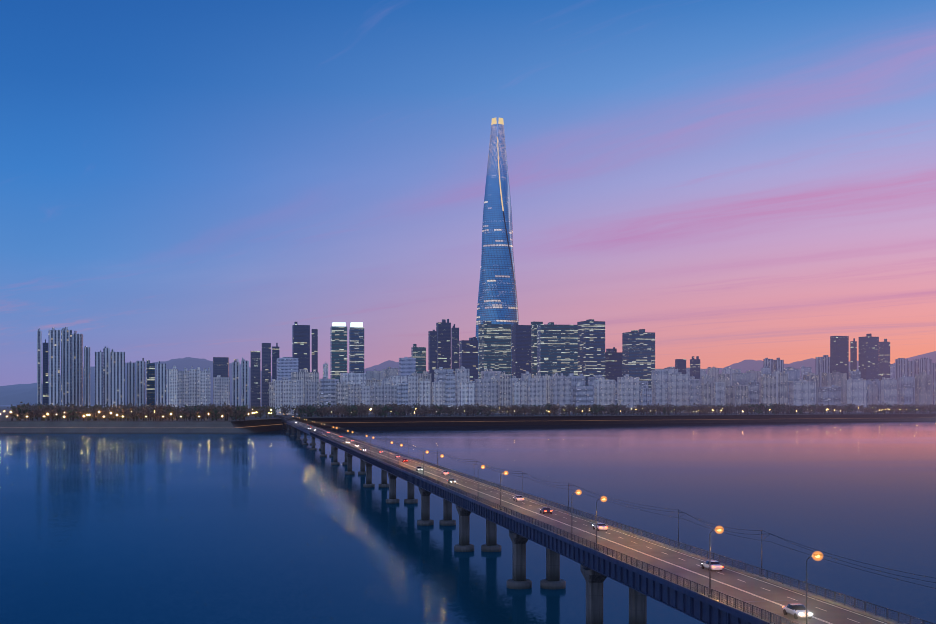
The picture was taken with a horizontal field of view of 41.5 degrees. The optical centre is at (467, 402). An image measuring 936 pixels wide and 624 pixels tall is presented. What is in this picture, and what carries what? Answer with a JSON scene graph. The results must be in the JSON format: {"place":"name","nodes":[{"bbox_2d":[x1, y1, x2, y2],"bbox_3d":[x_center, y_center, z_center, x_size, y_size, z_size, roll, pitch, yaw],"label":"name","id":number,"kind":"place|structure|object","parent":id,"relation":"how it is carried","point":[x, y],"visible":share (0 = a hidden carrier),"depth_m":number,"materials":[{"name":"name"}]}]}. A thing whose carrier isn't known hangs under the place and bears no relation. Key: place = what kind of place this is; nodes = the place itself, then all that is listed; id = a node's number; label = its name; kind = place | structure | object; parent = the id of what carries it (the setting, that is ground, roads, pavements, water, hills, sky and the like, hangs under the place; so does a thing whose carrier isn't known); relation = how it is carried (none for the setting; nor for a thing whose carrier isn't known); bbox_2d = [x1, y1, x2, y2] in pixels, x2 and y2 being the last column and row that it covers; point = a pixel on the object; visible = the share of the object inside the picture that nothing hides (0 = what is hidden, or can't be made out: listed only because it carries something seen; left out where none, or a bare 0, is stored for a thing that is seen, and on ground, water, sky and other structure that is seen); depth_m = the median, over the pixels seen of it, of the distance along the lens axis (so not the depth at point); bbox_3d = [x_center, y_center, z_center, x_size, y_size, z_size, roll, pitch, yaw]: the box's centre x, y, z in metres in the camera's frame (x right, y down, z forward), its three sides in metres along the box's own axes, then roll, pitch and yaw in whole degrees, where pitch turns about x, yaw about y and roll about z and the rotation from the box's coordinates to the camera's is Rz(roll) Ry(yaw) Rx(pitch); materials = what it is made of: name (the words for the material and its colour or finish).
{"place":"outdoors","nodes":[
{"label":"outdoors","id":0,"kind":"place"},
{"bbox_2d":[0,421,935,623],"bbox_3d":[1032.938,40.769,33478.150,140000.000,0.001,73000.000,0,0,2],"label":"river water","id":1,"kind":"structure","parent":0,"point":[277,527],"depth_m":435.38,"materials":[{"name":"blue liquid"}]},
{"bbox_2d":[282,422,646,623],"bbox_3d":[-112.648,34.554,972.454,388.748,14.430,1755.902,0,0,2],"label":"bridge piers","id":2,"kind":"structure","parent":1,"relation":"in","point":[594,580],"depth_m":272.88,"materials":[{"name":"grey concrete"}]},
{"bbox_2d":[279,415,822,623],"bbox_3d":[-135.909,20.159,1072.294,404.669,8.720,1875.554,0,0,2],"label":"street lamps","id":3,"kind":"object","parent":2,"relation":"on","point":[709,595],"visible":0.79,"depth_m":155.61,"materials":[{"name":"grey metal"}]},
{"bbox_2d":[293,416,822,559],"bbox_3d":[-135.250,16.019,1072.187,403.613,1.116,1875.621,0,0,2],"label":"street lamp glow","id":4,"kind":"object","parent":3,"relation":"attached to","point":[816,555],"visible":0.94,"depth_m":156.37,"materials":[{"name":"orange glass"}]},
{"bbox_2d":[276,414,902,623],"bbox_3d":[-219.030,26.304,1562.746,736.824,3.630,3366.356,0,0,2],"label":"bridge deck girders","id":5,"kind":"object","parent":2,"relation":"on","point":[772,596],"visible":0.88,"depth_m":199.05,"materials":[{"name":"grey concrete"}]},
{"bbox_2d":[448,479,455,483],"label":"car","id":6,"kind":"object","parent":5,"relation":"on","point":[451,481],"visible":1,"depth_m":378.16,"materials":[{"name":"grey paint"}]},
{"bbox_2d":[513,495,523,501],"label":"car","id":7,"kind":"object","parent":5,"relation":"on","point":[518,498],"visible":1,"depth_m":309.81,"materials":[{"name":"white paint"}]},
{"bbox_2d":[540,507,551,513],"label":"car","id":8,"kind":"object","parent":5,"relation":"on","point":[544,510],"visible":1,"depth_m":274.29,"materials":[{"name":"black paint"}]},
{"bbox_2d":[593,523,607,530],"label":"car","id":9,"kind":"object","parent":5,"relation":"on","point":[601,526],"visible":0.94,"depth_m":238.59,"materials":[{"name":"grey paint"}]},
{"bbox_2d":[274,415,935,623],"bbox_3d":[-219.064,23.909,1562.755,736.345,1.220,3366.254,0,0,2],"label":"bridge railings","id":10,"kind":"object","parent":5,"relation":"on","point":[699,551],"visible":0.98,"depth_m":198.42,"materials":[{"name":"grey metal"}]},
{"bbox_2d":[701,560,722,570],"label":"car","id":11,"kind":"object","parent":5,"relation":"on","point":[715,565],"visible":0.85,"depth_m":181.70,"materials":[{"name":"white paint"}]},
{"bbox_2d":[782,603,812,618],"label":"car","id":12,"kind":"object","parent":5,"relation":"on","point":[796,610],"visible":0.98,"depth_m":142.16,"materials":[{"name":"grey paint"}]},
{"bbox_2d":[0,405,935,433],"bbox_3d":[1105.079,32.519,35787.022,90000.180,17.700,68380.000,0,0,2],"label":"riverbank","id":13,"kind":"structure","parent":0,"point":[253,424],"depth_m":2119.02,"materials":[{"name":"concrete"}]},
{"bbox_2d":[37,327,248,410],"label":"apartment towers","id":14,"kind":"structure","parent":13,"relation":"on","point":[109,378],"depth_m":2531.68,"materials":[{"name":"grey concrete"}]},
{"bbox_2d":[0,408,889,420],"bbox_3d":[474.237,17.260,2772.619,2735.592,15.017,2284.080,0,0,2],"label":"street lamps","id":15,"kind":"object","parent":13,"relation":"on","point":[271,413],"visible":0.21,"depth_m":1713.19,"materials":[{"name":"orange metal"}]},
{"bbox_2d":[43,319,889,410],"bbox_3d":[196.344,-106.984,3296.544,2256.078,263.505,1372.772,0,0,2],"label":"skyline","id":16,"kind":"structure","parent":13,"relation":"on","point":[576,350],"depth_m":3442.60},
{"bbox_2d":[332,322,362,326],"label":"skyline tower crowns","id":17,"kind":"object","parent":16,"relation":"attached to","point":[356,324],"visible":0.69,"depth_m":3380.50,"materials":[{"name":"white"}]},
{"bbox_2d":[5,402,935,420],"bbox_3d":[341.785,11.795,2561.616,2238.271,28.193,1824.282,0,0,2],"label":"bank trees","id":18,"kind":"object","parent":13,"relation":"on","point":[128,411],"visible":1,"depth_m":2215.40,"materials":[{"name":"green plant"}]},
{"bbox_2d":[167,362,935,414],"bbox_3d":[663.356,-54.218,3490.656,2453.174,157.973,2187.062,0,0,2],"label":"apartment buildings","id":19,"kind":"structure","parent":13,"relation":"on","point":[669,385],"depth_m":2890.29,"materials":[{"name":"grey concrete"}]},
{"bbox_2d":[269,367,931,413],"bbox_3d":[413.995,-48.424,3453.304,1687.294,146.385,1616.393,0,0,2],"label":"apartment buildings","id":20,"kind":"structure","parent":13,"relation":"on","point":[768,388],"depth_m":3100.22,"materials":[{"name":"grey concrete"}]},
{"bbox_2d":[320,364,914,413],"bbox_3d":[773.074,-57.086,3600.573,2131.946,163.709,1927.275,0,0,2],"label":"apartment buildings","id":21,"kind":"structure","parent":13,"relation":"on","point":[582,393],"depth_m":3076.97,"materials":[{"name":"grey concrete"}]},
{"bbox_2d":[763,355,935,404],"bbox_3d":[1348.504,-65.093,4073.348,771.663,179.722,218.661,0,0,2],"label":"apartment buildings","id":22,"kind":"structure","parent":13,"relation":"on","point":[907,368],"depth_m":4009.61,"materials":[{"name":"grey concrete"}]},
{"bbox_2d":[0,351,935,404],"bbox_3d":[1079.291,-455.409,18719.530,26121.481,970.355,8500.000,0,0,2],"label":"distant hills","id":23,"kind":"structure","parent":0,"point":[16,394],"depth_m":17853.34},
{"bbox_2d":[0,0,935,385],"label":"sky","id":24,"kind":"structure","parent":0,"point":[730,182],"materials":[{"name":"blue"}]},
{"bbox_2d":[475,118,518,378],"bbox_3d":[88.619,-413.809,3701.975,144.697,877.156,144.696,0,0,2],"label":"skyscraper","id":25,"kind":"structure","parent":0,"point":[497,303],"depth_m":3663.64,"materials":[{"name":"blue glass"}]},
{"bbox_2d":[298,417,935,588],"bbox_3d":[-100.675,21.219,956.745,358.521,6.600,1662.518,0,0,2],"label":"bridge pole wires","id":26,"kind":"object","parent":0,"point":[670,516],"visible":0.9,"depth_m":207.62,"materials":[{"name":"black metal"}]}
]}

